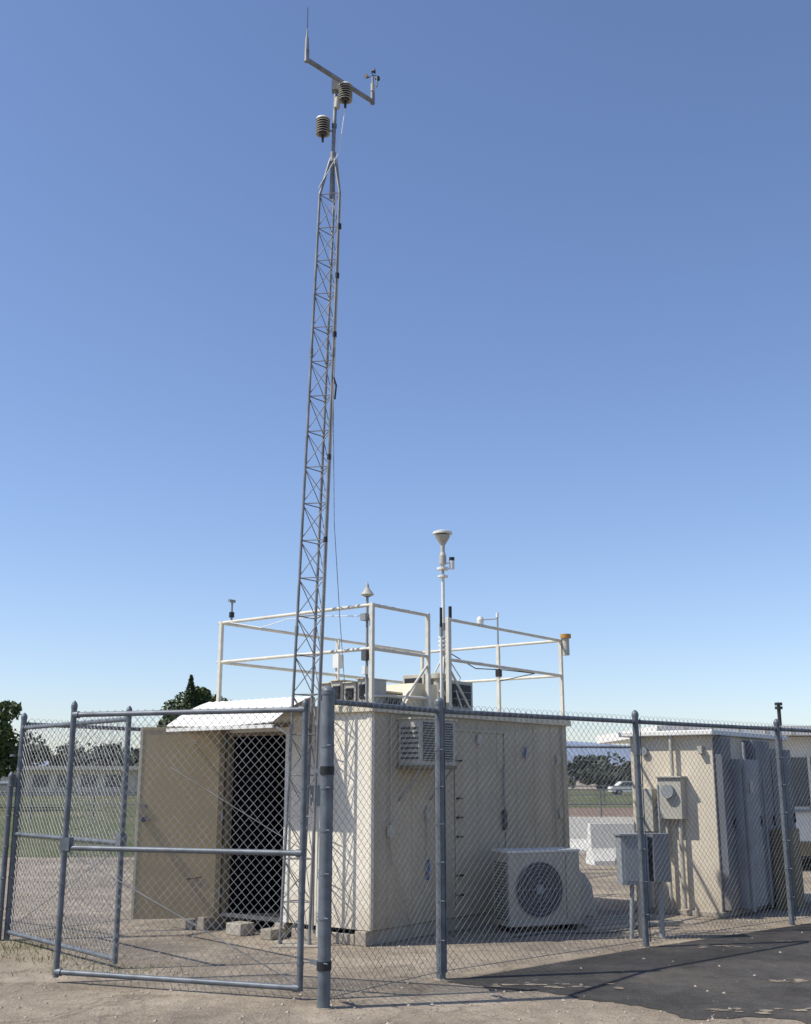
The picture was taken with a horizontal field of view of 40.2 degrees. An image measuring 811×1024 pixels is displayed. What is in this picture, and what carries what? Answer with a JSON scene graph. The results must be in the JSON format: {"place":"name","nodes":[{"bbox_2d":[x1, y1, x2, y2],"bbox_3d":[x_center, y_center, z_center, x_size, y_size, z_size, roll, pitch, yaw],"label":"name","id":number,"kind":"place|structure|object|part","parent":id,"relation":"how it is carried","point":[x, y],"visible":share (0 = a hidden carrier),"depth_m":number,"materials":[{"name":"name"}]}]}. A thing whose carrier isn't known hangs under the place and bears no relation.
{"place":"outdoors","nodes":[
{"label":"outdoors","id":0,"kind":"place"},
{"bbox_2d":[0,796,136,856],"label":"grass field","id":1,"kind":"structure","parent":0,"point":[130,825],"depth_m":40.90,"materials":[{"name":"green plant"}]},
{"bbox_2d":[0,720,18,748],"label":"broadleaf tree","id":2,"kind":"object","parent":1,"relation":"on","point":[15,738],"visible":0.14,"depth_m":65.64,"materials":[{"name":"green plant"}]},
{"bbox_2d":[0,700,21,777],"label":"broadleaf tree","id":3,"kind":"object","parent":1,"relation":"on","point":[14,708],"visible":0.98,"depth_m":58.94,"materials":[{"name":"green plant"}]},
{"bbox_2d":[0,791,136,818],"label":"pipe rail fence","id":4,"kind":"object","parent":1,"relation":"on","point":[64,804],"visible":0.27,"depth_m":44.47,"materials":[{"name":"metal"}]},
{"bbox_2d":[156,699,179,726],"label":"broadleaf tree","id":5,"kind":"object","parent":1,"relation":"on","point":[164,719],"visible":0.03,"depth_m":99.17,"materials":[{"name":"green plant"}]},
{"bbox_2d":[180,674,197,715],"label":"conifer tree","id":6,"kind":"object","parent":1,"relation":"on","point":[190,693],"visible":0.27,"depth_m":95.76,"materials":[{"name":"green plant"}]},
{"bbox_2d":[170,686,230,719],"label":"broadleaf tree","id":7,"kind":"object","parent":1,"relation":"on","point":[204,694],"visible":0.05,"depth_m":97.03,"materials":[{"name":"green plant"}]},
{"bbox_2d":[0,770,138,795],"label":"walls","id":8,"kind":"structure","parent":0,"point":[78,782],"depth_m":114.59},
{"bbox_2d":[14,775,120,786],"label":"windows","id":9,"kind":"structure","parent":8,"relation":"attached to","point":[64,778],"depth_m":114.64,"materials":[{"name":"grey glass"}]},
{"bbox_2d":[6,766,138,769],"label":"roof","id":10,"kind":"structure","parent":8,"relation":"on","point":[104,767],"depth_m":114.00,"materials":[{"name":"grey ceramic"}]},
{"bbox_2d":[34,741,630,772],"bbox_3d":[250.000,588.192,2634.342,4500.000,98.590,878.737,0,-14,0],"label":"hills","id":11,"kind":"structure","parent":0,"point":[592,751],"depth_m":2493.93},
{"bbox_2d":[0,781,810,1023],"bbox_3d":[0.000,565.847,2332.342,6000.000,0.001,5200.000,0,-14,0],"label":"ground","id":12,"kind":"structure","parent":0,"point":[84,997],"depth_m":9.16,"materials":[{"name":"beige soil"}]},
{"bbox_2d":[0,754,15,940],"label":"chain link fence","id":13,"kind":"object","parent":12,"relation":"on","point":[9,783],"visible":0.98,"depth_m":11.24,"materials":[{"name":"metal"}]},
{"bbox_2d":[5,706,131,963],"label":"chain link gate","id":14,"kind":"structure","parent":12,"relation":"on","point":[55,837],"depth_m":10.28,"materials":[{"name":"metal"}]},
{"bbox_2d":[0,924,193,977],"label":"dry weeds","id":15,"kind":"object","parent":12,"relation":"on","point":[15,947],"visible":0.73,"depth_m":10.12,"materials":[{"name":"beige plant"}]},
{"bbox_2d":[53,698,308,991],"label":"chain link gate","id":16,"kind":"structure","parent":12,"relation":"on","point":[66,845],"depth_m":8.61,"materials":[{"name":"metal"}]},
{"bbox_2d":[2,713,633,940],"bbox_3d":[0.195,4.360,16.169,12.967,2.248,1.979,12,-18,-40],"label":"chain link fence","id":17,"kind":"object","parent":12,"relation":"on","point":[18,786],"visible":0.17,"depth_m":11.79,"materials":[{"name":"metal"}]},
{"bbox_2d":[11,731,631,788],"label":"distant treeline","id":18,"kind":"object","parent":12,"relation":"on","point":[608,765],"visible":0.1,"depth_m":186.69,"materials":[{"name":"green plant"}]},
{"bbox_2d":[272,7,379,947],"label":"lattice weather tower","id":19,"kind":"structure","parent":12,"relation":"on","point":[343,89],"depth_m":11.85,"materials":[{"name":"metal"}]},
{"bbox_2d":[130,530,570,946],"bbox_3d":[-0.302,2.495,13.121,3.064,4.420,4.643,-10,-17,36],"label":"equipment shelter","id":20,"kind":"object","parent":12,"relation":"on","point":[426,687],"visible":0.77,"depth_m":11.99,"materials":[{"name":"beige paint"}]},
{"bbox_2d":[130,727,226,918],"bbox_3d":[-2.446,3.352,12.026,0.937,2.000,0.094,2,-14,-6],"label":"open door","id":21,"kind":"structure","parent":20,"relation":"in","point":[158,741],"depth_m":12.03,"materials":[{"name":"beige paint"}]},
{"bbox_2d":[0,913,802,1023],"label":"pebbles","id":22,"kind":"object","parent":12,"relation":"on","point":[339,1018],"visible":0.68,"depth_m":9.13,"materials":[{"name":"stone"}]},
{"bbox_2d":[492,847,580,932],"bbox_3d":[1.432,4.065,11.965,0.910,0.825,0.390,6,-15,-22],"label":"condenser unit","id":23,"kind":"object","parent":12,"relation":"on","point":[533,887],"visible":0.81,"depth_m":11.80,"materials":[{"name":"white metal"}]},
{"bbox_2d":[309,686,810,1009],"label":"chain link fence","id":24,"kind":"object","parent":12,"relation":"on","point":[323,962],"visible":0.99,"depth_m":9.59,"materials":[{"name":"metal"}]},
{"bbox_2d":[579,871,597,917],"bbox_3d":[1.864,4.424,13.096,0.724,0.660,0.543,12,-18,-41],"label":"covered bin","id":25,"kind":"object","parent":12,"relation":"on","point":[584,895],"visible":0.12,"depth_m":13.02,"materials":[{"name":"grey"}]},
{"bbox_2d":[514,924,679,937],"bbox_3d":[2.060,4.400,11.647,2.131,0.016,0.234,6,-15,-25],"label":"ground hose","id":26,"kind":"object","parent":12,"relation":"on","point":[589,932],"visible":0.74,"depth_m":11.51,"materials":[{"name":"grey rubber"}]},
{"bbox_2d":[568,789,632,815],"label":"pipe rail fence","id":27,"kind":"object","parent":12,"relation":"on","point":[601,804],"visible":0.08,"depth_m":42.57,"materials":[{"name":"metal"}]},
{"bbox_2d":[569,817,633,853],"bbox_3d":[4.497,7.120,24.433,1.800,0.750,0.560,-1,-14,5],"label":"concrete barrier","id":28,"kind":"object","parent":12,"relation":"on","point":[571,830],"depth_m":24.41,"materials":[{"name":"white paint"}]},
{"bbox_2d":[586,823,633,865],"bbox_3d":[4.391,6.345,21.229,1.800,0.750,0.560,2,-14,-8],"label":"concrete barrier","id":29,"kind":"object","parent":12,"relation":"on","point":[606,851],"visible":0.34,"depth_m":21.06,"materials":[{"name":"white paint"}]},
{"bbox_2d":[577,915,682,930],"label":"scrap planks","id":30,"kind":"object","parent":12,"relation":"on","point":[606,926],"visible":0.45,"depth_m":12.24,"materials":[{"name":"wood"}]},
{"bbox_2d":[613,785,670,938],"bbox_3d":[2.420,3.575,11.373,0.520,1.501,0.260,1,-14,-5],"label":"electrical pedestal","id":31,"kind":"object","parent":12,"relation":"on","point":[635,871],"visible":0.73,"depth_m":11.27,"materials":[{"name":"grey metal"}]},
{"bbox_2d":[618,730,804,917],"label":"electrical shed","id":32,"kind":"structure","parent":12,"relation":"on","point":[722,783],"depth_m":13.36,"materials":[{"name":"metal"}]},
{"bbox_2d":[0,0,810,754],"label":"sky","id":33,"kind":"structure","parent":0,"point":[573,339],"materials":[{"name":"blue"}]},
{"bbox_2d":[568,790,632,807],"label":"grass field","id":34,"kind":"structure","parent":0,"point":[575,797],"depth_m":92.19,"materials":[{"name":"green plant"}]},
{"bbox_2d":[568,786,632,802],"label":"pipe rail fence","id":35,"kind":"object","parent":34,"relation":"on","point":[598,794],"visible":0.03,"depth_m":69.76,"materials":[{"name":"metal"}]},
{"bbox_2d":[607,781,631,793],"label":"parked car","id":36,"kind":"object","parent":34,"relation":"on","point":[621,784],"visible":0.25,"depth_m":120.50,"materials":[{"name":"white paint"}]},
{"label":"windows","id":37,"kind":"part","parent":36,"relation":"part of","materials":[{"name":"grey glass"}]},
{"bbox_2d":[569,808,632,814],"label":"running track","id":38,"kind":"structure","parent":0,"point":[630,812],"depth_m":56.59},
{"bbox_2d":[447,923,810,1023],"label":"asphalt pavement","id":39,"kind":"structure","parent":0,"point":[656,978],"depth_m":8.95,"materials":[{"name":"grey asphalt"}]},
{"bbox_2d":[493,941,810,1013],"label":"dirt drifts","id":40,"kind":"object","parent":39,"relation":"on","point":[796,981],"visible":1,"depth_m":8.62,"materials":[{"name":"beige soil"}]},
{"bbox_2d":[774,702,782,725],"bbox_3d":[6.858,3.725,20.353,0.140,0.450,0.140,1,-14,-3],"label":"roof vent pipe","id":41,"kind":"object","parent":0,"point":[778,707],"visible":0.89,"depth_m":20.33,"materials":[{"name":"grey metal"}]},
{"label":"piers","id":42,"kind":"object","parent":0,"visible":0},
{"bbox_2d":[782,737,810,840],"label":"walls","id":43,"kind":"structure","parent":42,"relation":"on","point":[802,746],"depth_m":20.00,"materials":[{"name":"white paint"}]},
{"bbox_2d":[596,725,810,743],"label":"roof","id":44,"kind":"structure","parent":43,"relation":"on","point":[674,729],"depth_m":19.64,"materials":[{"name":"white metal"}]},
{"bbox_2d":[790,755,810,855],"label":"windows and door","id":45,"kind":"structure","parent":43,"relation":"attached to","point":[807,783],"depth_m":19.85,"materials":[{"name":"grey glass"}]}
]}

